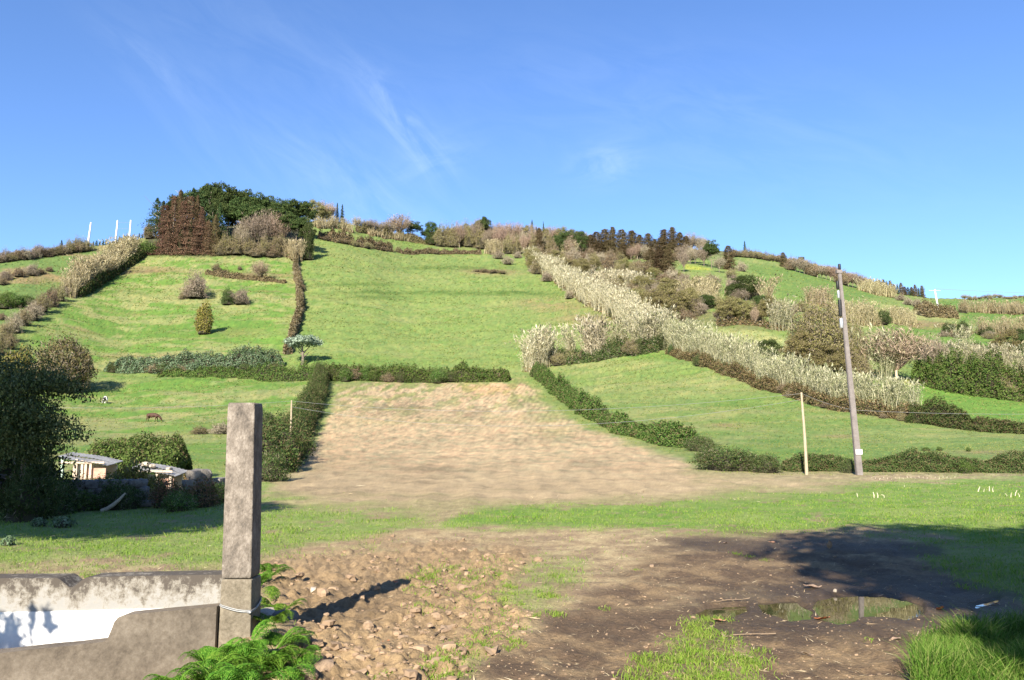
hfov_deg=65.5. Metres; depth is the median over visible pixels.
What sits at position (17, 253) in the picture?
bracken bush
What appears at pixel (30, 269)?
bare shrub
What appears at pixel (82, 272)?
cane hedge
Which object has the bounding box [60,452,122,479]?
animal shed
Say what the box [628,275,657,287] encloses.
leafy tree
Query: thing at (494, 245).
cane clump
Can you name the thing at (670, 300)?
leafy tree
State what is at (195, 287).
bare shrub
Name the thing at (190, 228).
conifer tree
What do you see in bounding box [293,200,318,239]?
evergreen tree
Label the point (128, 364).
hedge
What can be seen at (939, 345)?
bare tree
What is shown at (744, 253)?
bracken bush
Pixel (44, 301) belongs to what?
shrub
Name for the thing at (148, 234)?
shrub
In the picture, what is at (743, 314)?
bracken bush
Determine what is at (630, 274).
cane hedge
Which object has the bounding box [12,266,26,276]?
bracken bush
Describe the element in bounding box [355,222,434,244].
hedge
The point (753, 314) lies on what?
bare tree
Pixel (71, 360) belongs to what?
round bush
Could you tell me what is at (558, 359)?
shrub
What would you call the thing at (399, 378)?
bramble bush
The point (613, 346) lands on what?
bramble bush
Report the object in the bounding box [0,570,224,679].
concrete trough
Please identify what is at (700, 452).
bramble bush
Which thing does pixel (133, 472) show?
shrub
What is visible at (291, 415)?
wooden pole
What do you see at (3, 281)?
bracken bush
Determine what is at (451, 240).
shrub
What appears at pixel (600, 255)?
bare shrub
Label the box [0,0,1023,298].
sky
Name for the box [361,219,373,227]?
bare tree
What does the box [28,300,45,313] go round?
bracken bush
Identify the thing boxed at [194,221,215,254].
conifer tree
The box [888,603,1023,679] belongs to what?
tall grass
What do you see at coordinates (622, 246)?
conifer tree
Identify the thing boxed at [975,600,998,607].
puddle
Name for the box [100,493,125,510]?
dead branch
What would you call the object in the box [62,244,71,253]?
bracken bush
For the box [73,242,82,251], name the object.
bracken bush
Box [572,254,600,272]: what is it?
bare shrub
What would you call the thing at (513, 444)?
ploughed field
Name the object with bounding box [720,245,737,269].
conifer tree
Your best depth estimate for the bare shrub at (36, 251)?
262.16 m
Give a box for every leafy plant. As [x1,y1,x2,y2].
[0,535,16,545]
[29,517,51,526]
[50,515,77,527]
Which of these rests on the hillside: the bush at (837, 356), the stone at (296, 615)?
the bush at (837, 356)
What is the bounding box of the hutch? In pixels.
[134,463,186,489]
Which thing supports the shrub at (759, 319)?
on the hillside
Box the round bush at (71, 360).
[25,331,98,389]
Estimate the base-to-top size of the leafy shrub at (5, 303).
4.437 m
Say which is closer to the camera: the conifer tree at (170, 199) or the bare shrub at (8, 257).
the bare shrub at (8, 257)
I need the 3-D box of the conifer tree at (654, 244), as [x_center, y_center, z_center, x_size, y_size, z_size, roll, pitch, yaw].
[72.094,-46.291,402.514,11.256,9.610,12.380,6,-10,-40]
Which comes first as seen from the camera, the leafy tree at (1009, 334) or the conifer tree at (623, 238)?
the leafy tree at (1009, 334)
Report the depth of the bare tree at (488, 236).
407.83 m
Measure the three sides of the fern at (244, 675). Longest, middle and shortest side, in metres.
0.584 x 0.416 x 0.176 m
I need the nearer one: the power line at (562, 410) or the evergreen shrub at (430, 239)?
the power line at (562, 410)
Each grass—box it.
[0,481,1023,679]
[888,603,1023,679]
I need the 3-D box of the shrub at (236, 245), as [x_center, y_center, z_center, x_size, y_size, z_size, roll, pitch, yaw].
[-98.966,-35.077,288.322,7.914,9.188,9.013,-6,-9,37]
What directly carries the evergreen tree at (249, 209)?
on the hillside
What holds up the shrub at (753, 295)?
on the hillside
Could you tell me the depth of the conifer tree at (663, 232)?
415.83 m
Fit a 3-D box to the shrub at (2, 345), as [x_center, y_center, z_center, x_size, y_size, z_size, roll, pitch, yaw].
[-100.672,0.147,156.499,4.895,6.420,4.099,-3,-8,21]
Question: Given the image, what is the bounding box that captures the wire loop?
[219,597,261,613]
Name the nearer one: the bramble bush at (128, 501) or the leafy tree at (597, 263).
the bramble bush at (128, 501)
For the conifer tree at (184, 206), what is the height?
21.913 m
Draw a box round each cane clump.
[281,238,312,261]
[484,238,506,254]
[504,322,564,372]
[549,323,580,350]
[558,242,579,252]
[567,312,615,358]
[604,309,673,343]
[691,275,718,292]
[752,274,782,306]
[763,293,802,330]
[934,321,977,355]
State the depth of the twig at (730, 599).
8.10 m
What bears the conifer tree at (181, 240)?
on the hillside
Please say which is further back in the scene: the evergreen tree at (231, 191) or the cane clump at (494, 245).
the cane clump at (494, 245)
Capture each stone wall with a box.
[0,474,155,506]
[182,468,224,490]
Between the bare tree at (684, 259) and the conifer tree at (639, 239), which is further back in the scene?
the conifer tree at (639, 239)
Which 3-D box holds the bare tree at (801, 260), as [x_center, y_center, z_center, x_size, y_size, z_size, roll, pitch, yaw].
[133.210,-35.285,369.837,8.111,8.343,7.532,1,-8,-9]
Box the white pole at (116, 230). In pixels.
[115,220,117,240]
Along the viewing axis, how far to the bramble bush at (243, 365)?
157.27 m
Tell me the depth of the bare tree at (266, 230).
296.00 m
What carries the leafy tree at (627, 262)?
on the hillside
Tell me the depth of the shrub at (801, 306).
201.98 m
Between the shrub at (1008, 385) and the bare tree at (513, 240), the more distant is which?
the bare tree at (513, 240)
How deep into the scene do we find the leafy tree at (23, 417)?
17.71 m
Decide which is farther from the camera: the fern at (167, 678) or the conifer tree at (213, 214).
the conifer tree at (213, 214)
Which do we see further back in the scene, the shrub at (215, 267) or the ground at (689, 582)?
the shrub at (215, 267)
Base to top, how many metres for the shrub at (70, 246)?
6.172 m
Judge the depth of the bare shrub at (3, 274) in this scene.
229.43 m
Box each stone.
[260,607,274,619]
[272,610,299,620]
[297,666,318,679]
[314,659,334,673]
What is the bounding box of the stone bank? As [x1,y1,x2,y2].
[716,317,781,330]
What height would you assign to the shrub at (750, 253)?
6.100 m
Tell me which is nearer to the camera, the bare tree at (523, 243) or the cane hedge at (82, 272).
the cane hedge at (82, 272)
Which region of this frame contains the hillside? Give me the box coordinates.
[0,221,1023,477]
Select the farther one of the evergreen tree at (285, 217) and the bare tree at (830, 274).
the bare tree at (830, 274)
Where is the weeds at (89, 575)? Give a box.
[75,571,98,577]
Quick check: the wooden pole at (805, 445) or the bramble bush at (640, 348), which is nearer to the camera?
the wooden pole at (805, 445)
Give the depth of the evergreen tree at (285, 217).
299.96 m
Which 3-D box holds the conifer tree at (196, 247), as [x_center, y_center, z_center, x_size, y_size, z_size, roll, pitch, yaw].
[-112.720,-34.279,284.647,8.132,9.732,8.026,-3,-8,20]
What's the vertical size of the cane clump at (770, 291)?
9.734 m
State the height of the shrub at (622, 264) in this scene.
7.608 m
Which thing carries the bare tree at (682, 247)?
on the hillside
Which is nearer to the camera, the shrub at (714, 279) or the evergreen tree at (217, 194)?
the shrub at (714, 279)
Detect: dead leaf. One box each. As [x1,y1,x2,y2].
[803,584,821,587]
[827,540,831,548]
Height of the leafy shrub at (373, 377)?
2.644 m
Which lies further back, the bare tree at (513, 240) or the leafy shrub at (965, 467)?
the bare tree at (513, 240)
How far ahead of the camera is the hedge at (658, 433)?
80.69 m
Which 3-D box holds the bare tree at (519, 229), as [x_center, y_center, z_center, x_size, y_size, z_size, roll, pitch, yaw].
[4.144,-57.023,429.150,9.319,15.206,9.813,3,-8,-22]
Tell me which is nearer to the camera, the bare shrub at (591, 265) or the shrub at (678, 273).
the shrub at (678, 273)
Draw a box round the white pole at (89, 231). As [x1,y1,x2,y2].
[88,222,91,240]
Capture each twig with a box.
[712,598,748,601]
[731,633,775,634]
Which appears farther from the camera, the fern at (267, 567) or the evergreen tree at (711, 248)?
the evergreen tree at (711, 248)
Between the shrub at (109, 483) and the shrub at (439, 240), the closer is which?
the shrub at (109, 483)
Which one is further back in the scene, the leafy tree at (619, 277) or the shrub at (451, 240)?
the shrub at (451, 240)
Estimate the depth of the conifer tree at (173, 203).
285.29 m
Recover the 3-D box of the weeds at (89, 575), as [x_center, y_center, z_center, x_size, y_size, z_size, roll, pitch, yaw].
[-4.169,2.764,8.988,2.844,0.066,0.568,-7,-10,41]
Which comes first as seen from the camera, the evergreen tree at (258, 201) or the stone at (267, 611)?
the stone at (267, 611)
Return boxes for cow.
[102,396,107,402]
[146,413,161,420]
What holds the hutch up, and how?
on the ground at (689, 582)
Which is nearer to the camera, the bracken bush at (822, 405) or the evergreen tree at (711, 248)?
the bracken bush at (822, 405)
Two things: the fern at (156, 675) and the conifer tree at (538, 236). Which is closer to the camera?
the fern at (156, 675)
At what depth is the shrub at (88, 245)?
280.73 m
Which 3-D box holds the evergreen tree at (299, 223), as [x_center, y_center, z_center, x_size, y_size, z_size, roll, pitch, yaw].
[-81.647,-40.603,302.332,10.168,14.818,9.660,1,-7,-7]
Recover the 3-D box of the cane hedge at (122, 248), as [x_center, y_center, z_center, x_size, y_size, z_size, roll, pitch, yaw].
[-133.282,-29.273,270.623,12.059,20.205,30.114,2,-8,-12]
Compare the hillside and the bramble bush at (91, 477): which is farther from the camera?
the hillside
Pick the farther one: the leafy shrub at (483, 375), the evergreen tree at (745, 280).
the evergreen tree at (745, 280)
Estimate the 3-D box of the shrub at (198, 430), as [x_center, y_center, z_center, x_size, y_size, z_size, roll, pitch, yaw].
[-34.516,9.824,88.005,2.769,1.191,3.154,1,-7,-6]
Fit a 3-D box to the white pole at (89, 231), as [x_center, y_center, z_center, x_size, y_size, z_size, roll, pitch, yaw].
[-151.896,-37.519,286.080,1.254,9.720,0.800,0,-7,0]
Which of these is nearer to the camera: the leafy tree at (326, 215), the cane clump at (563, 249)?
the leafy tree at (326, 215)
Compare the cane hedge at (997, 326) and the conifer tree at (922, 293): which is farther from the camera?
the conifer tree at (922, 293)
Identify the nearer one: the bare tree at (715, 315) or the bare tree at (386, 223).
the bare tree at (715, 315)
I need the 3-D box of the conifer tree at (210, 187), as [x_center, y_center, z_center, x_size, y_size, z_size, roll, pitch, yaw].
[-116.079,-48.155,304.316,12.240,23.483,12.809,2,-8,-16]
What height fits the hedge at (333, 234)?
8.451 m
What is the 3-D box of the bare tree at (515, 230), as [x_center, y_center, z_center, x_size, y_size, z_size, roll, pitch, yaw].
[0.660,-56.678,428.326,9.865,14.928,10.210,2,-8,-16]
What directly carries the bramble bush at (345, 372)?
on the hillside
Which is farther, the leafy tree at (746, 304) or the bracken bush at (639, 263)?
the bracken bush at (639, 263)
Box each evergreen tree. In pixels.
[165,194,188,214]
[183,190,198,200]
[199,182,228,239]
[205,198,236,221]
[215,180,246,232]
[223,200,251,241]
[228,191,257,207]
[230,202,264,224]
[235,188,254,226]
[247,191,269,208]
[251,206,278,218]
[257,195,277,208]
[268,198,296,241]
[274,212,296,240]
[279,199,305,238]
[284,212,309,240]
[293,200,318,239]
[298,222,316,238]
[405,221,423,234]
[424,221,438,237]
[473,216,491,230]
[551,235,560,251]
[555,229,573,250]
[571,230,588,252]
[697,294,716,309]
[703,239,719,267]
[724,287,737,298]
[726,274,768,300]
[751,294,769,304]
[755,338,782,358]
[1014,334,1023,354]
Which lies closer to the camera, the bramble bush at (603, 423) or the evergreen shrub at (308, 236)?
the bramble bush at (603, 423)
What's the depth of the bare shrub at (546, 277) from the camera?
287.57 m
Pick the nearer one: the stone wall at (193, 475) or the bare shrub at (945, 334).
the stone wall at (193, 475)
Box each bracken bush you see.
[0,276,10,284]
[0,312,8,319]
[11,248,26,259]
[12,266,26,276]
[14,304,34,324]
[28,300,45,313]
[38,267,47,273]
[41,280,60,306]
[42,247,54,256]
[43,266,53,271]
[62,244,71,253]
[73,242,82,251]
[74,240,91,251]
[144,362,159,372]
[178,291,186,298]
[248,244,266,256]
[265,245,280,256]
[319,235,329,240]
[350,366,362,378]
[379,371,390,381]
[382,373,395,381]
[487,269,500,272]
[546,240,561,255]
[563,251,574,264]
[580,244,593,257]
[600,247,621,269]
[604,249,616,257]
[626,279,647,291]
[631,257,650,274]
[653,270,676,284]
[676,307,700,321]
[737,303,748,319]
[741,249,748,257]
[762,251,767,259]
[769,254,779,260]
[776,381,786,392]
[782,255,797,270]
[785,387,791,397]
[805,260,819,276]
[814,403,829,407]
[832,270,845,282]
[842,268,850,284]
[949,328,957,337]
[957,300,968,312]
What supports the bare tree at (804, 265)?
on the hillside
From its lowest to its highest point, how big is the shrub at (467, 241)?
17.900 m
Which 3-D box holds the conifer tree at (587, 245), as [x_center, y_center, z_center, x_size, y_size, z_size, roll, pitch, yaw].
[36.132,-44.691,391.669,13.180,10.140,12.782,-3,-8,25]
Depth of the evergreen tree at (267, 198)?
317.04 m
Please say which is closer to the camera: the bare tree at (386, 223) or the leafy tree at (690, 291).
the leafy tree at (690, 291)
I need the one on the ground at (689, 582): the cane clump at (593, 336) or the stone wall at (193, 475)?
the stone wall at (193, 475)
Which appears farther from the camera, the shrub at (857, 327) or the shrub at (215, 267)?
the shrub at (215, 267)
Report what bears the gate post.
on the ground at (689, 582)
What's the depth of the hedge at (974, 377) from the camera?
109.96 m
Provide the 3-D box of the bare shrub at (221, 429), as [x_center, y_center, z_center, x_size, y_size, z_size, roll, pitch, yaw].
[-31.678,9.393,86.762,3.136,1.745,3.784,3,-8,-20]
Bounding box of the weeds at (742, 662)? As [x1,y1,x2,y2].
[367,552,991,679]
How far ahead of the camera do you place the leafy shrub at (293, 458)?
41.24 m
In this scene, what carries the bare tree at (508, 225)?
on the hillside
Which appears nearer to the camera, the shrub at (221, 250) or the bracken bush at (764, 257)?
the shrub at (221, 250)
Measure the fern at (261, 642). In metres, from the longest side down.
0.599 x 0.541 x 0.181 m
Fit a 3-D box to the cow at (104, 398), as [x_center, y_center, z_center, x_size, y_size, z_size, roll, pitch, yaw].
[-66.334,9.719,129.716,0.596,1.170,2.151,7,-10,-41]
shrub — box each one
[0,251,10,262]
[0,268,13,279]
[0,293,18,308]
[0,317,18,336]
[0,327,11,355]
[0,410,79,481]
[0,454,65,522]
[0,455,83,511]
[1,247,12,261]
[1,289,14,298]
[2,329,20,348]
[2,342,40,381]
[4,307,25,332]
[6,252,21,260]
[9,294,31,306]
[18,248,32,259]
[21,294,38,302]
[22,263,39,275]
[26,294,45,319]
[28,248,36,259]
[31,245,41,257]
[33,290,53,311]
[47,245,60,255]
[53,244,62,254]
[53,282,69,300]
[59,485,108,512]
[62,282,72,294]
[63,238,76,252]
[68,234,85,245]
[82,237,96,250]
[97,473,125,506]
[99,455,162,499]
[134,240,160,253]
[142,222,155,238]
[147,474,191,508]
[148,469,167,497]
[156,486,199,511]
[177,477,224,507]
[180,265,210,297]
[188,424,212,433]
[194,298,214,333]
[207,419,226,433]
[209,263,220,270]
[210,480,224,502]
[211,236,226,254]
[217,231,232,254]
[220,286,234,304]
[228,230,244,254]
[230,285,250,303]
[239,235,259,254]
[256,232,272,254]
[269,233,286,255]
[279,445,303,469]
[301,218,314,259]
[308,357,326,379]
[338,365,353,380]
[350,239,360,246]
[358,363,372,379]
[363,241,371,248]
[368,368,380,380]
[424,230,435,243]
[428,366,448,382]
[431,223,447,246]
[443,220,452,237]
[443,222,461,246]
[460,217,478,246]
[470,219,488,248]
[475,369,488,379]
[492,248,505,258]
[500,253,515,264]
[502,230,514,253]
[511,233,522,253]
[511,250,521,257]
[528,228,544,247]
[530,254,541,273]
[541,235,548,251]
[541,270,551,281]
[546,232,559,253]
[550,349,566,365]
[563,347,580,362]
[565,242,581,259]
[565,287,573,298]
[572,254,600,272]
[585,248,598,260]
[595,251,609,263]
[609,258,625,272]
[612,276,623,287]
[613,265,634,276]
[614,250,626,259]
[619,334,637,353]
[628,261,644,276]
[633,278,646,290]
[644,280,652,292]
[648,280,659,291]
[648,334,667,348]
[655,330,665,349]
[661,264,681,282]
[667,343,672,353]
[669,266,690,279]
[677,271,692,280]
[681,302,702,315]
[686,297,707,314]
[700,273,722,290]
[700,299,710,312]
[706,273,724,282]
[721,306,734,320]
[725,267,738,277]
[731,248,740,256]
[736,259,749,271]
[746,247,754,257]
[746,299,763,320]
[749,289,762,297]
[750,249,762,258]
[766,252,774,260]
[777,295,860,371]
[780,306,798,321]
[794,300,805,311]
[801,301,819,316]
[824,299,847,316]
[839,312,870,373]
[842,348,875,379]
[875,307,892,324]
[894,292,905,300]
[896,409,904,420]
[901,297,911,304]
[909,297,921,306]
[936,330,951,336]
[941,320,957,333]
[955,318,968,328]
[957,326,967,337]
[958,459,976,473]
[977,329,989,334]
[980,332,996,338]
[981,330,995,336]
[997,375,1018,398]
[1015,327,1023,334]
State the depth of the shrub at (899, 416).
82.34 m
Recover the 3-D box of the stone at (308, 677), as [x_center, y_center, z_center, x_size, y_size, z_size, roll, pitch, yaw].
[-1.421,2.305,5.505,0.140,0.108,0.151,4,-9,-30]
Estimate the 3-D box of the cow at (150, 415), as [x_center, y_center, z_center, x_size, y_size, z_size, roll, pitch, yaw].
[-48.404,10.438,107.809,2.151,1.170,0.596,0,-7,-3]
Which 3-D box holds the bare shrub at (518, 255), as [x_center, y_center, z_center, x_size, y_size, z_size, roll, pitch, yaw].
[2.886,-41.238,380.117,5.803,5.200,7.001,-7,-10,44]
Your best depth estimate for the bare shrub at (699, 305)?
190.42 m
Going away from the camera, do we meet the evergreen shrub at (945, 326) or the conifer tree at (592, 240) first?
the evergreen shrub at (945, 326)
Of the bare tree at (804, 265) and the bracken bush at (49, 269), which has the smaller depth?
the bracken bush at (49, 269)
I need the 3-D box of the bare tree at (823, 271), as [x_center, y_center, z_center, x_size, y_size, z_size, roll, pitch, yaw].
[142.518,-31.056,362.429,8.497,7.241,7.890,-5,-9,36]
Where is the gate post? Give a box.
[218,403,262,647]
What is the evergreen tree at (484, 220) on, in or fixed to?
on the hillside
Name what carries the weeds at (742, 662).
on the ground at (689, 582)
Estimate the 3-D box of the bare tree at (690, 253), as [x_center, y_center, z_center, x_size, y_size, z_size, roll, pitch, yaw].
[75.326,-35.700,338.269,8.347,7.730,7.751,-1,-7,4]
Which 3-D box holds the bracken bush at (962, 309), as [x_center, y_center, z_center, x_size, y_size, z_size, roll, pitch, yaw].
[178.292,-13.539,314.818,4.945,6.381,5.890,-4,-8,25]
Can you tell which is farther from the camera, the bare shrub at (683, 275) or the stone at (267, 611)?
the bare shrub at (683, 275)
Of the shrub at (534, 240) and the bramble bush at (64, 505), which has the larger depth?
the shrub at (534, 240)
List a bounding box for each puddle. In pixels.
[695,607,746,618]
[758,601,812,621]
[813,596,923,624]
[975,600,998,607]
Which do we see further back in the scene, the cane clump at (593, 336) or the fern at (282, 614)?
the cane clump at (593, 336)
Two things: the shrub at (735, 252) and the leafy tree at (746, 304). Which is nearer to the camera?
the leafy tree at (746, 304)
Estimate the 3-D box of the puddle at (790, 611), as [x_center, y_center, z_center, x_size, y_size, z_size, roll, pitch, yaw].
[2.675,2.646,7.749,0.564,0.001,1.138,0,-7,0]
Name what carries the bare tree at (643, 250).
on the hillside
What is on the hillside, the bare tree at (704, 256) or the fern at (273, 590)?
the bare tree at (704, 256)
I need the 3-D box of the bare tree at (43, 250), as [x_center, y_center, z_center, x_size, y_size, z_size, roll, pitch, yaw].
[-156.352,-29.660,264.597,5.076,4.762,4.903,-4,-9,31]
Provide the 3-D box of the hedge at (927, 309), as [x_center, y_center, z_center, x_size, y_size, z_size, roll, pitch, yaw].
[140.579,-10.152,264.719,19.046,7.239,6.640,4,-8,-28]
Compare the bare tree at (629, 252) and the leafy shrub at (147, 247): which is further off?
the bare tree at (629, 252)
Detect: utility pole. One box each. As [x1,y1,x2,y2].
[835,264,862,474]
[929,289,940,302]
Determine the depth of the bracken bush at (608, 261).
319.31 m
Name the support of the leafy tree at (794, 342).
on the hillside
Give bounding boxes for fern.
[143,666,221,679]
[155,674,232,679]
[164,662,255,679]
[178,649,206,661]
[187,645,293,677]
[191,650,247,679]
[197,637,260,670]
[206,662,289,679]
[215,619,277,656]
[231,652,322,679]
[232,645,302,669]
[249,626,316,652]
[253,610,294,624]
[258,567,295,584]
[260,563,288,571]
[261,585,289,608]
[261,598,306,610]
[263,645,320,670]
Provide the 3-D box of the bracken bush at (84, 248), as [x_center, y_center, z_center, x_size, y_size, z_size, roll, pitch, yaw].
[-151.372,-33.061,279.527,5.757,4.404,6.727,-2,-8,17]
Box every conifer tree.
[137,198,163,228]
[146,201,165,239]
[148,196,173,229]
[148,205,174,255]
[151,208,171,238]
[155,195,184,254]
[157,228,174,255]
[169,196,203,254]
[170,189,184,254]
[170,200,193,255]
[172,188,206,231]
[176,226,183,253]
[185,217,192,254]
[186,231,204,255]
[187,207,214,256]
[192,195,203,247]
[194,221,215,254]
[196,185,210,223]
[196,204,222,240]
[200,185,220,222]
[206,215,220,256]
[213,203,231,241]
[334,203,340,222]
[340,204,345,223]
[533,228,543,250]
[579,234,598,249]
[580,241,590,250]
[592,232,605,246]
[593,242,607,253]
[598,229,610,243]
[601,240,619,255]
[607,227,618,246]
[614,242,635,258]
[615,229,630,251]
[625,230,637,249]
[632,234,648,248]
[641,249,655,266]
[643,233,656,247]
[649,239,660,249]
[651,249,664,270]
[654,237,668,256]
[657,229,672,243]
[659,249,678,271]
[663,241,681,257]
[667,227,676,242]
[673,232,690,247]
[680,236,693,248]
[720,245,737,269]
[779,252,786,266]
[899,283,904,294]
[909,287,916,295]
[913,284,918,296]
[919,286,926,297]
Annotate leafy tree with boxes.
[0,341,101,473]
[309,199,324,223]
[322,208,331,221]
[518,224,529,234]
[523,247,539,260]
[525,255,539,267]
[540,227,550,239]
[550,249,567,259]
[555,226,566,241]
[562,258,578,271]
[572,257,591,271]
[587,255,602,270]
[614,258,631,268]
[616,275,629,286]
[623,288,646,300]
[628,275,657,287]
[639,288,668,309]
[646,267,662,278]
[657,277,681,295]
[658,287,692,316]
[681,286,701,308]
[714,295,740,318]
[729,297,755,318]
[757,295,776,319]
[779,328,823,366]
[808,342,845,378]
[988,329,1023,354]
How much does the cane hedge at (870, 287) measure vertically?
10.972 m
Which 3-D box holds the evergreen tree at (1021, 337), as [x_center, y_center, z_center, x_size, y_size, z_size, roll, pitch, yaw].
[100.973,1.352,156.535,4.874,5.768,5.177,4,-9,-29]
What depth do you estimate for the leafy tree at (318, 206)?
361.59 m
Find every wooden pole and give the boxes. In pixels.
[290,400,291,433]
[800,392,807,474]
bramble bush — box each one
[0,476,86,515]
[79,473,111,479]
[93,479,151,509]
[105,361,118,372]
[155,362,168,371]
[238,363,252,369]
[262,446,293,481]
[263,409,279,425]
[307,373,319,385]
[311,359,324,379]
[327,365,338,378]
[336,366,357,379]
[395,371,406,381]
[431,373,446,382]
[446,368,457,380]
[593,351,602,360]
[598,417,608,426]
[608,336,619,354]
[633,336,643,353]
[681,433,718,450]
[686,443,781,470]
[691,354,699,365]
[693,445,719,461]
[741,451,786,472]
[838,457,854,472]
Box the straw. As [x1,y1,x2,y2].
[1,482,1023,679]
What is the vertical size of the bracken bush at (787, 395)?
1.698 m
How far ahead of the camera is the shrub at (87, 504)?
19.00 m
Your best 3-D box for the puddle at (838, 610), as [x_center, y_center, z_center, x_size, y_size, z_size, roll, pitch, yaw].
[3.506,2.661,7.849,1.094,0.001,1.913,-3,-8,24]
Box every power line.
[58,401,286,407]
[295,394,792,410]
[295,400,796,425]
[859,410,953,413]
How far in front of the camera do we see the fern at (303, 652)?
5.72 m
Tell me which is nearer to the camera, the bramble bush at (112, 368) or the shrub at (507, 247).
the bramble bush at (112, 368)
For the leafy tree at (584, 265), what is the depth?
298.94 m
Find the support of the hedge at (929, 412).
on the hillside
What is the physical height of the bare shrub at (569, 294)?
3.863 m
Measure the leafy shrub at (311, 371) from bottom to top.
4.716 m
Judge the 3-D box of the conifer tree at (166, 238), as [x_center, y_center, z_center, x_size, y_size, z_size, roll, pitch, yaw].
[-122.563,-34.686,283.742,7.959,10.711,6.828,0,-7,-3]
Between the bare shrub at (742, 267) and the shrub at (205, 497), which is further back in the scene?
the bare shrub at (742, 267)
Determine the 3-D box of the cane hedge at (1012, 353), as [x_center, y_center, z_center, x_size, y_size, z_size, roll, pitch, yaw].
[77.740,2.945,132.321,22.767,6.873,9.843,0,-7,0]
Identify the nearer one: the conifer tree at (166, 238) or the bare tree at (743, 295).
the bare tree at (743, 295)
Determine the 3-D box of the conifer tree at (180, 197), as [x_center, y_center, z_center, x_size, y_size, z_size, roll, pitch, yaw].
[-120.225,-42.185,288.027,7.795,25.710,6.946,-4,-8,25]
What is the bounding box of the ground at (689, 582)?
[0,473,1023,679]
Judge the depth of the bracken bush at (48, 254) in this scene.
265.75 m
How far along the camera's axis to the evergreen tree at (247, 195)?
311.27 m
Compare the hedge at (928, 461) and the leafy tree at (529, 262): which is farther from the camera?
the leafy tree at (529, 262)
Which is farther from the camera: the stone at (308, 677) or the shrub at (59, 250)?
the shrub at (59, 250)
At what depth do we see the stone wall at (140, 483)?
20.06 m
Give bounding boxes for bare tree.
[36,244,48,254]
[231,220,252,243]
[236,211,265,243]
[250,260,271,276]
[251,208,278,239]
[265,211,291,237]
[318,200,331,218]
[325,201,335,215]
[351,216,361,225]
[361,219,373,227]
[370,217,377,228]
[375,220,383,228]
[381,220,392,230]
[387,214,414,231]
[388,222,396,232]
[452,220,468,246]
[469,218,482,238]
[482,226,502,243]
[482,229,494,242]
[491,227,510,245]
[493,222,509,234]
[500,222,515,235]
[506,223,520,236]
[509,233,516,249]
[512,220,527,235]
[517,230,529,239]
[520,231,534,247]
[520,234,527,247]
[527,222,537,235]
[544,227,555,239]
[564,236,577,251]
[626,247,635,256]
[631,243,642,258]
[640,245,649,255]
[674,244,690,253]
[676,246,691,266]
[684,247,696,263]
[685,231,698,248]
[687,245,699,263]
[692,244,711,261]
[694,235,705,247]
[697,238,711,246]
[711,256,725,271]
[712,310,723,317]
[723,275,738,283]
[728,288,749,300]
[750,307,758,320]
[788,255,800,270]
[789,304,798,313]
[792,256,806,269]
[795,260,811,273]
[818,266,833,278]
[824,265,837,280]
[829,267,837,277]
[844,271,854,286]
[848,272,857,287]
[851,273,866,284]
[855,322,936,376]
[917,332,947,363]
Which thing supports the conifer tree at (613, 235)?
on the hillside
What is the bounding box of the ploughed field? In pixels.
[264,378,852,512]
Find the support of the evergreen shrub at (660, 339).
on the hillside
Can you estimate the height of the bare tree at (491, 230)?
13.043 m
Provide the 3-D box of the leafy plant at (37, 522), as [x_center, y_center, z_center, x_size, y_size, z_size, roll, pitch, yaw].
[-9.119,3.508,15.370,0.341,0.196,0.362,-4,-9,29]
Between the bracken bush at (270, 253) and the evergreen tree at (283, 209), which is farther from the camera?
the evergreen tree at (283, 209)
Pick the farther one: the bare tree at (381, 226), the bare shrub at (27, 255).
the bare tree at (381, 226)
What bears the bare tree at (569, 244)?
on the hillside
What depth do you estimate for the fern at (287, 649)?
5.57 m
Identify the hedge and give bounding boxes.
[58,251,123,298]
[77,246,148,296]
[82,430,193,478]
[87,233,145,269]
[103,343,284,374]
[156,358,314,381]
[205,267,286,282]
[224,362,330,472]
[282,245,305,354]
[314,215,354,232]
[318,227,393,251]
[323,359,510,382]
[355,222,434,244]
[367,227,410,241]
[398,247,481,254]
[523,246,677,337]
[530,361,699,447]
[540,335,659,366]
[589,268,651,287]
[630,314,924,409]
[665,347,911,419]
[670,276,725,306]
[780,446,1023,473]
[797,283,836,306]
[831,296,883,325]
[849,322,910,380]
[853,276,901,297]
[876,305,921,326]
[904,392,1023,433]
[910,347,1023,401]
[913,298,958,318]
[918,339,1023,372]
[955,297,1023,314]
[968,315,1023,335]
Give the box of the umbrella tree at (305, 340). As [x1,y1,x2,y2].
[283,334,323,364]
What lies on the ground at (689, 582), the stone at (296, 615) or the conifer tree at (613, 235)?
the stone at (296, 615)
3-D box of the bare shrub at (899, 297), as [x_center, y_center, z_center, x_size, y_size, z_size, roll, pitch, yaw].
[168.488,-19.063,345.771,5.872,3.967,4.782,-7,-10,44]
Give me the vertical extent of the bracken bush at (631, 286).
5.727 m
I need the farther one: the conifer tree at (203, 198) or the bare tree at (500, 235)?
the bare tree at (500, 235)
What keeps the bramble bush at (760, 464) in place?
on the ploughed field
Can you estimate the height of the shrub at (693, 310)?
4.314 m
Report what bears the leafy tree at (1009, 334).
on the hillside

